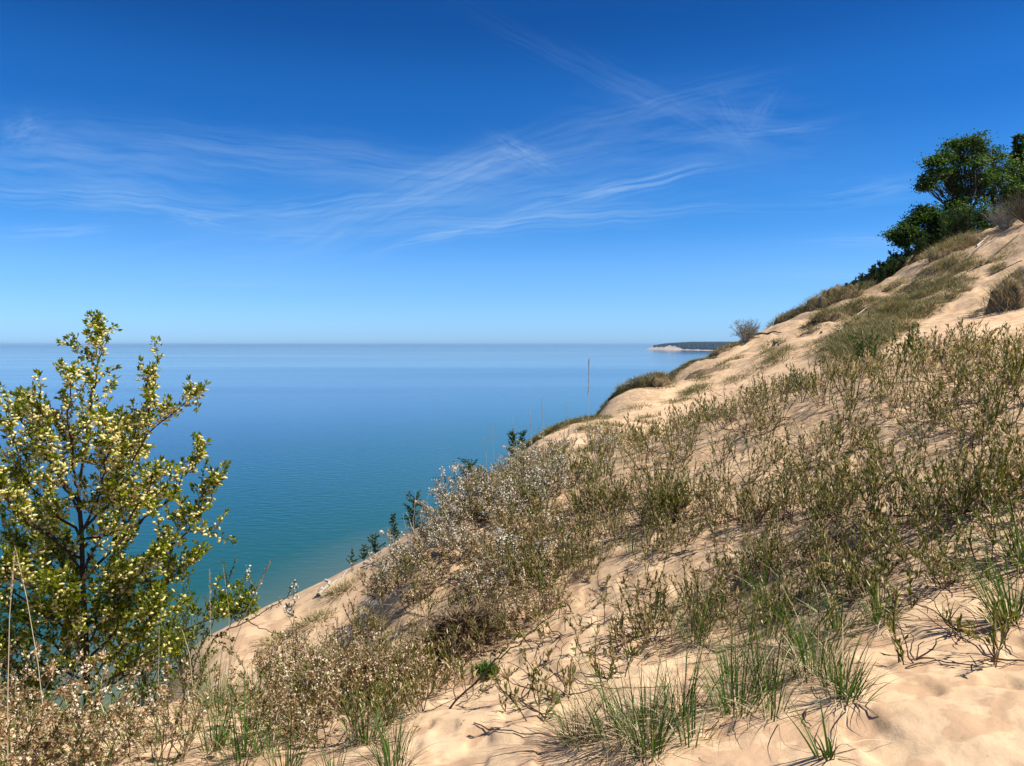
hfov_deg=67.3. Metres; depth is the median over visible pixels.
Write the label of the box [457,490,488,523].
dune shrub
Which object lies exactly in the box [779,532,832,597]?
sprawling dune shrub
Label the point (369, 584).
dry blossom shrub
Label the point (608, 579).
dry sprig
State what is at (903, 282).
grass hummock
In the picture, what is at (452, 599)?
dune shrub
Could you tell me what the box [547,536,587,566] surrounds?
dune shrub
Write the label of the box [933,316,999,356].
dry blossom shrub
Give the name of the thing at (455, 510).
blossom shrub
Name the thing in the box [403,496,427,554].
dead branch
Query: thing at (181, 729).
grass tuft
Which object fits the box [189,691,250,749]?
grass tuft
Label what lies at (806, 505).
dune shrub
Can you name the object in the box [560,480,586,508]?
dune shrub
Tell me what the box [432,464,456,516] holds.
blossom branch
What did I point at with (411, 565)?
dune shrub
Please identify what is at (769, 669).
grass tuft
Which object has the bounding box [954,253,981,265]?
grass hummock
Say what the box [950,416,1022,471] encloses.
dune shrub
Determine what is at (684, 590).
grass tuft
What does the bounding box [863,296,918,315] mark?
grass hummock
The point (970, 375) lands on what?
dune shrub
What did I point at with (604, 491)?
dune shrub
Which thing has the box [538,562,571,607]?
dune shrub
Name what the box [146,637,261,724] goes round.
grass tuft
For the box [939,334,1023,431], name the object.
tall dune shrub
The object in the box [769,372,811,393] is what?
twiggy bush
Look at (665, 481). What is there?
dune shrub
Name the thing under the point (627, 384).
grass hummock
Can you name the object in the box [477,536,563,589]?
dune shrub
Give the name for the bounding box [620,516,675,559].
dune shrub
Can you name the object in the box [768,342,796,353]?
grass hummock
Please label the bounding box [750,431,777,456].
dune shrub
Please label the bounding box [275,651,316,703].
dune shrub
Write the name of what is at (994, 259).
grass hummock
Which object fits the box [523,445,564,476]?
blossom shrub
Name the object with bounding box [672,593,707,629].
dune shrub
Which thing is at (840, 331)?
grass hummock
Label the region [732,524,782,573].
dune shrub
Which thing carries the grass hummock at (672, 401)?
on the sand dune ground
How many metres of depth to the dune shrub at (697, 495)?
5.66 m
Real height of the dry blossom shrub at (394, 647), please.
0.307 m
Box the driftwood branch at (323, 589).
[314,567,352,596]
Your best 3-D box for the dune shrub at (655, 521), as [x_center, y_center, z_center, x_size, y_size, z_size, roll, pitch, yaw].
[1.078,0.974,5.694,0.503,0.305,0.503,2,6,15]
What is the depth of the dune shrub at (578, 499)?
6.58 m
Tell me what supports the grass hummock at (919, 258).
on the sand dune ground
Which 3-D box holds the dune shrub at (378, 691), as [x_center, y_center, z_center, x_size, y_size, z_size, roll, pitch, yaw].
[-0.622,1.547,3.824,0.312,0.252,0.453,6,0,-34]
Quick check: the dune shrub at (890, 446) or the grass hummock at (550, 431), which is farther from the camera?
the grass hummock at (550, 431)
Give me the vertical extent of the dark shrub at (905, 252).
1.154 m
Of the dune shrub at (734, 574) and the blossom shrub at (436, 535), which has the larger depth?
the blossom shrub at (436, 535)
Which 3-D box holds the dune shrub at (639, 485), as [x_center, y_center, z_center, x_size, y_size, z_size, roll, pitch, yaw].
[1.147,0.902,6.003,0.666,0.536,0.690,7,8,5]
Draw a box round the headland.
[648,345,714,350]
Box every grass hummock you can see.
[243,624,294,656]
[283,602,338,634]
[309,574,360,605]
[517,421,569,449]
[519,430,547,451]
[527,422,570,443]
[531,417,581,437]
[543,415,596,430]
[566,412,614,421]
[572,421,601,431]
[577,418,629,426]
[577,421,624,432]
[595,401,609,415]
[595,420,626,426]
[599,382,633,407]
[611,385,636,397]
[612,376,651,394]
[618,403,655,411]
[629,371,678,388]
[631,416,661,423]
[633,413,656,418]
[660,398,688,404]
[666,366,685,377]
[675,395,693,400]
[677,387,698,393]
[679,359,698,367]
[688,373,708,380]
[689,385,713,394]
[694,380,714,388]
[696,373,713,380]
[705,343,735,357]
[713,362,736,370]
[717,373,746,383]
[720,340,741,347]
[725,353,744,359]
[725,373,754,383]
[726,342,744,347]
[735,358,782,374]
[750,346,782,358]
[754,344,778,353]
[757,349,801,365]
[758,336,788,346]
[761,348,784,362]
[762,304,803,329]
[763,343,796,357]
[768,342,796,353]
[783,299,811,319]
[790,282,867,316]
[792,320,832,335]
[798,332,834,346]
[799,331,866,355]
[800,319,814,326]
[800,320,821,328]
[805,304,857,322]
[808,339,868,361]
[815,333,887,358]
[818,331,874,354]
[819,326,866,346]
[823,319,876,340]
[824,278,880,306]
[826,322,859,336]
[830,309,880,327]
[830,329,882,344]
[833,294,882,312]
[833,343,885,364]
[837,319,881,330]
[837,338,897,357]
[839,330,902,352]
[846,322,893,335]
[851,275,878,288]
[852,315,903,326]
[858,294,883,301]
[858,319,903,332]
[860,309,898,318]
[862,324,905,339]
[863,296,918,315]
[865,307,919,319]
[866,249,925,288]
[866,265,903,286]
[867,294,908,306]
[867,322,921,333]
[871,303,908,315]
[874,317,926,327]
[875,280,900,291]
[877,310,921,320]
[879,286,897,292]
[885,280,921,296]
[885,310,933,321]
[891,295,911,302]
[892,279,909,285]
[896,300,941,318]
[898,296,949,311]
[901,241,948,267]
[901,285,939,301]
[902,273,929,285]
[904,274,938,295]
[906,276,929,286]
[906,276,946,293]
[911,294,940,301]
[911,298,948,313]
[912,236,975,262]
[912,283,956,297]
[916,266,930,275]
[918,247,975,276]
[922,273,953,287]
[929,282,975,299]
[930,289,971,302]
[932,273,973,287]
[933,227,988,253]
[934,267,952,276]
[934,267,970,279]
[945,264,970,271]
[946,274,981,288]
[949,262,971,273]
[949,269,978,282]
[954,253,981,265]
[954,255,983,268]
[959,255,990,268]
[960,271,1023,315]
[961,258,989,270]
[972,260,1023,300]
[978,256,1002,264]
[985,261,1009,271]
[986,260,1006,271]
[990,249,1017,260]
[992,241,1017,253]
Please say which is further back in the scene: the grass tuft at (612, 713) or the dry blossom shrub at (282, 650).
the dry blossom shrub at (282, 650)
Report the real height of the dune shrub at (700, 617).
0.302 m
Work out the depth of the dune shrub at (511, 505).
7.03 m
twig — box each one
[474,722,602,737]
[554,672,656,688]
[762,616,909,663]
[804,708,811,725]
[905,659,1015,668]
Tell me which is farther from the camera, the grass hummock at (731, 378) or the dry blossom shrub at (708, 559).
the grass hummock at (731, 378)
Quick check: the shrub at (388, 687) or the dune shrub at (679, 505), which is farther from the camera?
the dune shrub at (679, 505)
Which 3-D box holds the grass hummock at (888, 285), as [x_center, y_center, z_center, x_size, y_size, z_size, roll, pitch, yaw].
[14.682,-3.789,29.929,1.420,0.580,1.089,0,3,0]
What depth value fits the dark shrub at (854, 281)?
31.16 m
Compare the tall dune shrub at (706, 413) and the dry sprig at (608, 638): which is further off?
the tall dune shrub at (706, 413)
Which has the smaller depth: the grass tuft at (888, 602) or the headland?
the grass tuft at (888, 602)
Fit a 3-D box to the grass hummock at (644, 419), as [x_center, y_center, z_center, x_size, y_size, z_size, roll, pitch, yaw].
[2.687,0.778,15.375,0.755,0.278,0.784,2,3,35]
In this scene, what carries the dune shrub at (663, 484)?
on the sand dune ground
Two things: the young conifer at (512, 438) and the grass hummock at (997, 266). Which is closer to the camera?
the young conifer at (512, 438)
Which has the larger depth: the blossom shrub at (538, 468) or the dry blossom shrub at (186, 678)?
the blossom shrub at (538, 468)
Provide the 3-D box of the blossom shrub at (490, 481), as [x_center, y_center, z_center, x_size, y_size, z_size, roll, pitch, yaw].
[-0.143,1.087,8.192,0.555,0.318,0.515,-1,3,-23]
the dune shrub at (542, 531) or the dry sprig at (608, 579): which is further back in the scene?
the dune shrub at (542, 531)
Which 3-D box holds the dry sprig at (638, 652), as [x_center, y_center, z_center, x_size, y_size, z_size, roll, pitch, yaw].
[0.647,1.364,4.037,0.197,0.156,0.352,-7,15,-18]
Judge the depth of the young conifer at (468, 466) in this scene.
11.37 m
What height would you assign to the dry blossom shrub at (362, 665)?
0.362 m
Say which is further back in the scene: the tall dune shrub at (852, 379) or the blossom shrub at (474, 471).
the blossom shrub at (474, 471)
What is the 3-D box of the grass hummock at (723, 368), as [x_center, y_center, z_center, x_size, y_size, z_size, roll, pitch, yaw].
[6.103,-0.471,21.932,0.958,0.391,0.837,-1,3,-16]
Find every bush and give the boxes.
[0,607,90,710]
[50,575,197,707]
[146,556,248,700]
[730,319,760,341]
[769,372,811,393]
[846,327,881,364]
[881,320,923,361]
[981,199,1023,229]
[995,190,1023,222]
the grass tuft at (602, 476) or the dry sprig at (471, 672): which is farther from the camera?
the grass tuft at (602, 476)
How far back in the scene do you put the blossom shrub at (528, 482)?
7.67 m
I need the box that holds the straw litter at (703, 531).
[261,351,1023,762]
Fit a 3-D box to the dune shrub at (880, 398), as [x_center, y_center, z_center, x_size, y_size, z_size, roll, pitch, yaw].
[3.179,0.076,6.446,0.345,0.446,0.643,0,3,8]
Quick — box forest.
[653,341,732,348]
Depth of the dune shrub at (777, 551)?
4.30 m
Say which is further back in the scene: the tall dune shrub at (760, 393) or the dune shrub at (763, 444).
the tall dune shrub at (760, 393)
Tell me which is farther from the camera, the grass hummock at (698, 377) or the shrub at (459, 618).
the grass hummock at (698, 377)
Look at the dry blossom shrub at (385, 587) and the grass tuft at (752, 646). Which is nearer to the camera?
the grass tuft at (752, 646)
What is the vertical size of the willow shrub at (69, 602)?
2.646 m
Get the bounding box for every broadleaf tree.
[877,201,950,250]
[908,128,1002,211]
[937,192,997,232]
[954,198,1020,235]
[972,144,1023,221]
[999,131,1023,221]
[1009,152,1023,213]
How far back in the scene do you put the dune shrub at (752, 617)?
3.65 m
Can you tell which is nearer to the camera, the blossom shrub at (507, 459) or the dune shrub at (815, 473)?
the dune shrub at (815, 473)
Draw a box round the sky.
[0,0,1023,345]
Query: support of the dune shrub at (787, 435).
on the sand dune ground
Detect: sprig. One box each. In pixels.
[154,705,228,765]
[283,580,299,659]
[441,657,500,697]
[462,606,507,660]
[488,661,549,711]
[498,676,576,721]
[499,657,579,705]
[506,600,551,650]
[507,642,600,701]
[517,645,557,670]
[520,571,558,621]
[533,595,556,614]
[534,605,566,642]
[552,586,602,618]
[555,550,607,582]
[566,592,615,630]
[568,625,614,658]
[575,646,635,683]
[591,616,655,674]
[597,569,632,591]
[597,572,654,619]
[605,616,635,640]
[605,617,649,655]
[607,601,664,640]
[608,625,643,645]
[611,571,679,608]
[616,613,666,659]
[621,548,674,593]
[639,576,670,609]
[876,604,956,664]
[914,592,1012,652]
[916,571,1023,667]
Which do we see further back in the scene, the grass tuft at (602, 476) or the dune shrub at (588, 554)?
the grass tuft at (602, 476)
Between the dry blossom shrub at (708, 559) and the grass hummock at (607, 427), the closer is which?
the dry blossom shrub at (708, 559)
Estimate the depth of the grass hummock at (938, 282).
27.76 m
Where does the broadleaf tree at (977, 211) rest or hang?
on the sand dune ground
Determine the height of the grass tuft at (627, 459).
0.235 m
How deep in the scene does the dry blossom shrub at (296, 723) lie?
3.65 m
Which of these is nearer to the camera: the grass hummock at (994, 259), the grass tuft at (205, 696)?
the grass tuft at (205, 696)
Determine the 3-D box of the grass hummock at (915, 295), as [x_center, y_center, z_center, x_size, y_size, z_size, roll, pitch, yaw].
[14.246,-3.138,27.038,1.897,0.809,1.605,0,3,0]
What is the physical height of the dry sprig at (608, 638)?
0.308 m
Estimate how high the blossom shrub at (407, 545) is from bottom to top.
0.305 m
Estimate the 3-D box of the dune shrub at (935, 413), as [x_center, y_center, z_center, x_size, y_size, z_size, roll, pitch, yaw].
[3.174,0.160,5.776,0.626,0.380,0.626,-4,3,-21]
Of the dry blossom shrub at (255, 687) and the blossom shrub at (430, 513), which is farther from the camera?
the blossom shrub at (430, 513)
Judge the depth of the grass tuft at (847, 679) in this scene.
2.47 m
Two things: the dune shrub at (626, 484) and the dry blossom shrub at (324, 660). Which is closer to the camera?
the dry blossom shrub at (324, 660)
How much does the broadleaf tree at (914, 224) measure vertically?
2.431 m
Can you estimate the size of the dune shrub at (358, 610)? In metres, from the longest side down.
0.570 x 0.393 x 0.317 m
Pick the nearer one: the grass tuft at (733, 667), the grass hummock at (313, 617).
the grass tuft at (733, 667)
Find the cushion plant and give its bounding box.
[472,658,500,678]
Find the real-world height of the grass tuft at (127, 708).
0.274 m
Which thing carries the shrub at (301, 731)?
on the sand dune ground
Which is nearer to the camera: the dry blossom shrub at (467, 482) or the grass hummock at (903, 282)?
the dry blossom shrub at (467, 482)
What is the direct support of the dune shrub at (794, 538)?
on the sand dune ground
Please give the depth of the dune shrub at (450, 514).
7.39 m
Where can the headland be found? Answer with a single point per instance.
(671, 347)
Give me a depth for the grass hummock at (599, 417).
15.59 m
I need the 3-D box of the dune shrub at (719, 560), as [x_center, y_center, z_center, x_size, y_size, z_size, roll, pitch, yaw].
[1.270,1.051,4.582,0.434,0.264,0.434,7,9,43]
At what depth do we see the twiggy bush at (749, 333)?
29.47 m
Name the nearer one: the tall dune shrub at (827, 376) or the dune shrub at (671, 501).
the dune shrub at (671, 501)
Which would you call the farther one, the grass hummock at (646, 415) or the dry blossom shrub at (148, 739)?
the grass hummock at (646, 415)
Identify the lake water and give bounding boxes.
[0,346,711,712]
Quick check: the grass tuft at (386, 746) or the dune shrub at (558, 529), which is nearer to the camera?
the grass tuft at (386, 746)
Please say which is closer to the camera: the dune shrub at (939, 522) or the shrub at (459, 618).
the dune shrub at (939, 522)
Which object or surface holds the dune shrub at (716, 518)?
on the sand dune ground
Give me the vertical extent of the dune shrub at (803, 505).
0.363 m
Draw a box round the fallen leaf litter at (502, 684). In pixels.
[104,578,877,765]
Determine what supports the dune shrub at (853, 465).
on the sand dune ground
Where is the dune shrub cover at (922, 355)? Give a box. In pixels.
[373,317,1023,588]
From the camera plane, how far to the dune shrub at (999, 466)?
4.08 m
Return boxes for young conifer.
[346,548,356,564]
[355,544,370,560]
[367,532,385,552]
[389,513,399,540]
[401,490,424,529]
[454,457,478,485]
[506,429,520,459]
[516,430,527,445]
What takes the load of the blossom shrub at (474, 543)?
on the sand dune ground
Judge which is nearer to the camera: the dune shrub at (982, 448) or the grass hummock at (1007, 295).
the dune shrub at (982, 448)
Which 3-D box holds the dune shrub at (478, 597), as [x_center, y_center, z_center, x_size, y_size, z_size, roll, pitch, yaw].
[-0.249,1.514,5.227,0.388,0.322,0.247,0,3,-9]
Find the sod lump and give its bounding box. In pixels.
[678,363,720,380]
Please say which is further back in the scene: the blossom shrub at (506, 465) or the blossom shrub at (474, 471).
the blossom shrub at (506, 465)
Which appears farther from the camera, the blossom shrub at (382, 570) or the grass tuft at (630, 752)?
the blossom shrub at (382, 570)
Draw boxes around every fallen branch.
[753,331,781,334]
[966,234,995,258]
[966,234,1018,271]
[980,228,1021,265]
[991,260,1021,274]
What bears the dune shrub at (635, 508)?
on the sand dune ground
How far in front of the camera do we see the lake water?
917.65 m
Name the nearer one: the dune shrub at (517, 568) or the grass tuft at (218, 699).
the grass tuft at (218, 699)
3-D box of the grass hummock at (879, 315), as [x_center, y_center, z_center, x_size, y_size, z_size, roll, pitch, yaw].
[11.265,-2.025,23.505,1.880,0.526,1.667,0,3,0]
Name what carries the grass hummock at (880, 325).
on the sand dune ground
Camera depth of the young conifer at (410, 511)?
11.24 m
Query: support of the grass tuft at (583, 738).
on the sand dune ground
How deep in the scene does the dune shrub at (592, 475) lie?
6.96 m
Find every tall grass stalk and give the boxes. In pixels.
[7,551,46,763]
[14,546,77,762]
[136,658,182,726]
[174,569,237,699]
[182,630,210,706]
[196,568,250,693]
[204,557,272,699]
[541,398,544,463]
[587,359,590,466]
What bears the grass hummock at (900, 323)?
on the sand dune ground
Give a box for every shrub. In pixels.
[0,309,261,710]
[0,609,112,718]
[0,644,61,735]
[0,646,157,765]
[0,679,14,764]
[0,681,126,765]
[0,686,82,764]
[0,694,24,736]
[37,659,155,765]
[104,685,201,765]
[129,651,224,730]
[196,565,303,695]
[212,659,313,723]
[216,634,289,709]
[223,665,285,737]
[233,657,340,718]
[240,645,323,695]
[255,627,325,688]
[256,636,325,682]
[259,650,349,744]
[266,657,334,736]
[271,643,357,732]
[271,645,377,713]
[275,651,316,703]
[275,654,369,750]
[278,631,316,671]
[278,671,327,728]
[285,620,322,687]
[295,637,425,714]
[306,623,358,663]
[310,638,382,715]
[312,635,341,660]
[315,633,345,659]
[315,651,393,699]
[317,616,361,650]
[317,622,362,653]
[318,630,374,680]
[319,643,359,667]
[327,623,431,708]
[329,614,408,669]
[329,671,397,750]
[332,591,387,633]
[335,605,372,637]
[335,633,401,693]
[336,643,443,705]
[342,598,389,633]
[342,665,411,716]
[347,603,380,640]
[348,678,407,731]
[350,559,399,597]
[350,639,403,666]
[351,566,401,600]
[360,549,412,588]
[361,557,385,597]
[362,554,406,601]
[365,646,432,689]
[366,666,415,713]
[367,606,382,635]
[370,549,425,587]
[370,632,406,665]
[373,560,420,584]
[373,642,398,681]
[374,619,451,665]
[378,557,450,609]
[380,529,431,565]
[380,565,441,623]
[380,637,483,731]
[382,638,432,667]
[384,544,422,582]
[386,617,426,660]
[389,565,449,612]
[391,607,431,649]
[391,641,438,697]
[392,545,409,574]
[395,529,437,558]
[395,594,519,685]
[398,624,512,692]
[398,668,465,700]
[399,629,440,687]
[402,659,450,700]
[406,524,456,580]
[410,499,450,542]
[415,499,445,522]
[415,645,448,685]
[417,505,475,555]
[417,507,449,530]
[421,515,479,552]
[421,518,438,537]
[424,472,472,517]
[424,502,465,527]
[426,472,504,521]
[428,473,501,516]
[429,629,467,686]
[430,548,500,602]
[432,474,471,504]
[433,586,490,614]
[437,488,486,523]
[442,588,464,613]
[444,525,497,557]
[448,602,564,708]
[450,461,504,498]
[450,582,502,627]
[452,484,495,519]
[452,519,511,553]
[453,520,496,574]
[456,466,489,485]
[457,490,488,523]
[458,556,529,601]
[460,535,525,576]
[461,478,512,500]
[462,467,520,498]
[465,492,511,522]
[466,472,520,514]
[466,597,513,620]
[469,471,523,491]
[470,544,536,588]
[470,554,500,592]
[472,485,510,513]
[475,473,514,513]
[475,530,520,570]
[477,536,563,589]
[478,482,539,515]
[479,463,548,504]
[479,507,517,533]
[480,495,539,535]
[480,603,525,639]
[481,492,573,546]
[482,554,528,596]
[482,576,574,640]
[485,474,526,507]
[485,508,511,543]
[490,512,581,572]
[495,454,519,467]
[495,492,542,528]
[497,446,542,470]
[497,523,533,555]
[499,527,557,580]
[502,525,531,566]
[502,538,534,574]
[502,582,538,610]
[503,444,543,463]
[503,585,545,633]
[505,457,544,484]
[506,558,568,630]
[507,547,545,594]
[508,543,558,583]
[509,474,563,505]
[509,486,575,526]
[510,439,557,459]
[510,443,531,470]
[510,486,559,513]
[510,488,547,535]
[511,473,563,510]
[511,534,547,559]
[512,438,567,469]
[514,454,564,484]
[514,526,585,577]
[515,466,566,496]
[520,495,562,529]
[520,529,538,553]
[521,536,561,575]
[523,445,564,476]
[523,453,574,493]
[525,449,565,492]
[527,485,578,523]
[528,518,552,544]
[528,568,555,589]
[529,519,551,540]
[531,456,572,499]
[531,510,571,539]
[533,535,561,565]
[533,572,562,600]
[535,427,578,459]
[535,527,553,546]
[537,448,578,475]
[537,552,567,585]
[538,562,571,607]
[544,495,573,522]
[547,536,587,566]
[549,450,586,484]
[550,453,607,483]
[550,513,580,544]
[550,518,591,540]
[553,477,596,523]
[559,529,589,556]
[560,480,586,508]
[562,465,608,509]
[562,512,614,544]
[564,451,604,500]
[565,549,594,580]
[566,482,618,525]
[569,483,632,511]
[570,451,620,479]
[570,513,604,551]
[571,505,644,544]
[572,467,601,505]
[573,554,589,573]
[576,461,617,510]
[577,504,623,534]
[577,539,600,572]
[578,490,616,520]
[580,422,595,443]
[583,430,627,457]
[583,480,628,517]
[585,464,626,503]
[585,510,608,537]
[587,425,625,447]
[587,552,676,631]
[592,455,630,499]
[592,535,620,561]
[594,474,643,510]
[597,486,627,515]
[597,495,639,543]
[600,508,634,540]
[601,481,632,510]
[616,463,689,527]
[617,464,680,494]
[620,478,686,528]
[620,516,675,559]
[621,439,653,469]
[622,412,674,453]
[622,453,718,497]
[623,466,663,492]
[623,494,659,528]
[624,493,653,523]
[628,472,699,528]
[628,495,686,532]
[629,477,685,515]
[630,449,680,487]
[633,518,682,547]
[634,468,709,523]
[634,592,690,645]
[639,536,673,566]
[643,476,664,516]
[650,380,747,440]
[650,429,692,470]
[650,478,709,517]
[651,504,703,544]
[652,481,699,521]
[653,484,713,516]
[654,508,693,553]
[656,426,684,461]
[656,491,693,520]
[657,425,708,457]
[663,586,763,657]
[664,476,700,520]
[666,477,694,510]
[666,555,751,621]
[669,554,705,609]
[672,458,708,494]
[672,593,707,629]
[675,504,710,538]
[678,445,757,523]
[684,426,738,463]
[685,497,740,544]
[687,484,742,525]
[691,385,743,432]
[691,476,727,511]
[693,543,757,608]
[697,470,737,510]
[698,438,744,483]
[702,472,781,526]
[702,474,771,521]
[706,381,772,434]
[708,586,774,665]
[709,533,733,581]
[710,544,759,585]
[722,482,783,525]
[722,527,777,570]
[722,559,745,587]
[723,433,799,485]
[724,468,796,523]
[725,484,797,524]
[726,552,762,582]
[729,410,779,439]
[729,585,863,657]
[730,385,792,434]
[730,489,770,519]
[732,492,785,546]
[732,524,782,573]
[733,530,780,585]
[734,531,779,558]
[739,559,821,617]
[745,518,790,545]
[747,473,809,513]
[747,576,791,606]
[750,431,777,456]
[750,581,799,627]
[752,371,823,420]
[754,461,803,525]
[754,544,784,571]
[756,463,805,517]
[757,572,874,643]
[758,470,847,513]
[761,533,792,577]
[764,432,792,466]
[764,515,844,565]
[767,419,826,468]
[768,513,836,557]
[769,526,795,561]
[770,444,812,487]
[772,535,809,567]
[777,483,832,526]
[778,564,816,595]
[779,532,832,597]
[783,350,844,408]
[786,415,861,466]
[786,456,862,526]
[787,442,829,489]
[787,537,894,597]
[789,458,826,495]
[792,526,815,562]
[795,529,871,578]
[795,531,852,600]
[796,421,840,445]
[796,487,855,543]
[796,552,864,598]
[797,496,862,559]
[798,533,928,612]
[800,524,832,546]
[805,408,880,453]
[808,478,853,512]
[808,488,843,529]
[810,460,835,500]
[814,388,869,439]
[814,451,864,494]
[814,471,864,527]
[816,551,881,603]
[820,414,851,439]
[820,491,892,535]
[821,344,916,403]
[821,516,889,560]
[822,461,886,531]
[823,433,863,510]
[824,383,868,422]
[824,459,879,504]
[826,449,929,517]
[827,444,860,479]
[836,507,887,543]
[838,507,884,545]
[839,428,917,475]
[842,495,885,531]
[844,277,865,288]
[844,513,961,578]
[845,495,901,556]
[846,442,895,482]
[846,520,911,578]
[848,412,886,446]
[851,426,915,465]
[856,454,911,516]
[862,372,916,420]
[862,566,929,613]
[864,366,912,417]
[864,433,922,480]
[864,501,942,561]
[867,263,899,281]
[872,257,890,268]
[872,372,898,398]
[880,458,993,516]
[882,251,900,267]
[882,256,910,272]
[883,380,991,427]
[884,371,966,422]
[885,450,943,501]
[888,247,913,257]
[888,405,954,447]
[891,482,948,533]
[892,455,1007,520]
[894,385,939,425]
[894,508,999,570]
[895,419,948,461]
[896,245,924,257]
[896,473,1000,537]
[897,369,928,402]
[901,233,931,253]
[904,451,992,518]
[908,493,1023,577]
[908,547,963,588]
[910,227,945,251]
[910,348,980,409]
[913,420,987,514]
[917,393,1011,445]
[917,449,1015,515]
[918,371,954,394]
[918,433,1023,510]
[918,438,968,482]
[918,539,1013,586]
[919,370,965,397]
[921,354,1022,424]
[921,505,948,538]
[922,466,1023,537]
[924,332,1007,383]
[926,391,971,434]
[929,233,940,245]
[930,382,1002,451]
[931,326,1023,396]
[932,225,950,241]
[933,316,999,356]
[936,381,1007,438]
[938,216,960,242]
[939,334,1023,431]
[941,435,1013,478]
[942,203,974,240]
[942,442,1000,481]
[943,443,1022,512]
[945,454,1003,505]
[947,343,1005,393]
[948,371,995,404]
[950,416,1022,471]
[950,457,1023,489]
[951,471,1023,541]
[952,197,979,234]
[955,431,1022,498]
[960,368,1010,409]
[960,426,1023,490]
[961,505,1023,553]
[966,435,1023,486]
[967,323,1023,407]
[968,434,1023,485]
[980,555,1023,596]
[988,353,1022,385]
[994,345,1023,384]
[1009,436,1023,470]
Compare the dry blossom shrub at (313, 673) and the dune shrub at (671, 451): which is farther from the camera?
the dune shrub at (671, 451)
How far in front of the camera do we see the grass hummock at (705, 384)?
20.30 m
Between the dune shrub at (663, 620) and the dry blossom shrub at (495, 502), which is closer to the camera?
the dune shrub at (663, 620)
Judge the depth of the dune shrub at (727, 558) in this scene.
4.46 m
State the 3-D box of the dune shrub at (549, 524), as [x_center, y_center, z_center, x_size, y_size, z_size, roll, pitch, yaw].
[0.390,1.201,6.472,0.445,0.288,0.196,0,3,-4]
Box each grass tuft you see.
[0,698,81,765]
[0,749,45,765]
[1,681,50,727]
[8,704,47,749]
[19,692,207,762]
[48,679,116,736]
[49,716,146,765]
[51,681,96,718]
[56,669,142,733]
[94,680,155,732]
[98,685,174,762]
[107,691,161,742]
[134,689,228,750]
[138,742,201,765]
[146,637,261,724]
[158,680,275,765]
[163,666,322,765]
[174,660,254,729]
[176,692,312,765]
[180,727,280,765]
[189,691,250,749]
[190,679,225,714]
[208,654,299,711]
[208,661,269,713]
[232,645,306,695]
[240,700,345,765]
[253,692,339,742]
[292,736,383,765]
[299,682,417,760]
[324,692,450,762]
[348,709,444,765]
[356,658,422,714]
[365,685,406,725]
[497,661,629,758]
[509,629,752,765]
[509,676,654,764]
[520,556,575,591]
[565,528,600,562]
[569,604,760,751]
[571,662,687,740]
[579,693,706,765]
[590,450,619,478]
[591,672,716,765]
[601,703,710,765]
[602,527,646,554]
[602,585,676,629]
[619,447,637,465]
[623,657,769,765]
[636,603,828,754]
[645,577,747,652]
[656,569,701,605]
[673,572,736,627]
[673,632,759,675]
[678,602,832,721]
[679,585,713,621]
[680,626,774,698]
[697,659,848,749]
[706,640,755,677]
[710,607,809,672]
[713,605,870,698]
[722,562,817,622]
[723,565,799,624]
[723,639,798,690]
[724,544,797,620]
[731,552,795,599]
[733,590,799,641]
[738,621,838,691]
[741,585,879,665]
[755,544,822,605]
[760,593,823,648]
[762,567,894,637]
[769,619,908,731]
[770,690,891,765]
[795,629,878,693]
[803,656,898,730]
[823,562,935,639]
[846,574,931,633]
[885,495,1023,638]
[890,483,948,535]
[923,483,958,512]
[935,463,1023,582]
[935,601,961,624]
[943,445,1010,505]
[996,411,1022,433]
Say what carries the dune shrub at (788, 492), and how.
on the sand dune ground
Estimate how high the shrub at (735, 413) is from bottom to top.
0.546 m
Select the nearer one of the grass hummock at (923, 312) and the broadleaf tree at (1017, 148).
the grass hummock at (923, 312)
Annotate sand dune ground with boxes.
[0,220,1023,765]
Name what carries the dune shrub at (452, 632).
on the sand dune ground
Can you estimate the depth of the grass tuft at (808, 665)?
2.79 m
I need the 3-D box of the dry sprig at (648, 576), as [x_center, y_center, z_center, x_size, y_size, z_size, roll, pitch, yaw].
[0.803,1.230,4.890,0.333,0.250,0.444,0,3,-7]
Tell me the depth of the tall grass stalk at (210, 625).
4.57 m
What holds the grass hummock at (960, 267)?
on the sand dune ground
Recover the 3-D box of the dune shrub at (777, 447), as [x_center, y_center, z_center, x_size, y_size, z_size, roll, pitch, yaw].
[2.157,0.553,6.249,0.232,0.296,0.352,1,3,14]
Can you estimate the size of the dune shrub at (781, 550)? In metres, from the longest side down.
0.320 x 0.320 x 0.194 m
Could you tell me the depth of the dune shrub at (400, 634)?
5.02 m
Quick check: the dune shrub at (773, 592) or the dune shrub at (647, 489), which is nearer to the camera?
the dune shrub at (773, 592)
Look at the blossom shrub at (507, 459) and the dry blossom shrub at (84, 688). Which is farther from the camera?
the blossom shrub at (507, 459)
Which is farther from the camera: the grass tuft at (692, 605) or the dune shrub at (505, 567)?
the dune shrub at (505, 567)
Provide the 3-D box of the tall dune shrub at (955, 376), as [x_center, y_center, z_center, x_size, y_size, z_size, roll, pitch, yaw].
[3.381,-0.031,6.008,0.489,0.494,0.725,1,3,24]
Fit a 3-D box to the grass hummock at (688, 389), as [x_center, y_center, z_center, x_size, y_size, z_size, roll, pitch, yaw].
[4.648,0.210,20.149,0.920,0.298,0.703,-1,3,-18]
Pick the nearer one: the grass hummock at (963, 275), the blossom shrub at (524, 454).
the blossom shrub at (524, 454)

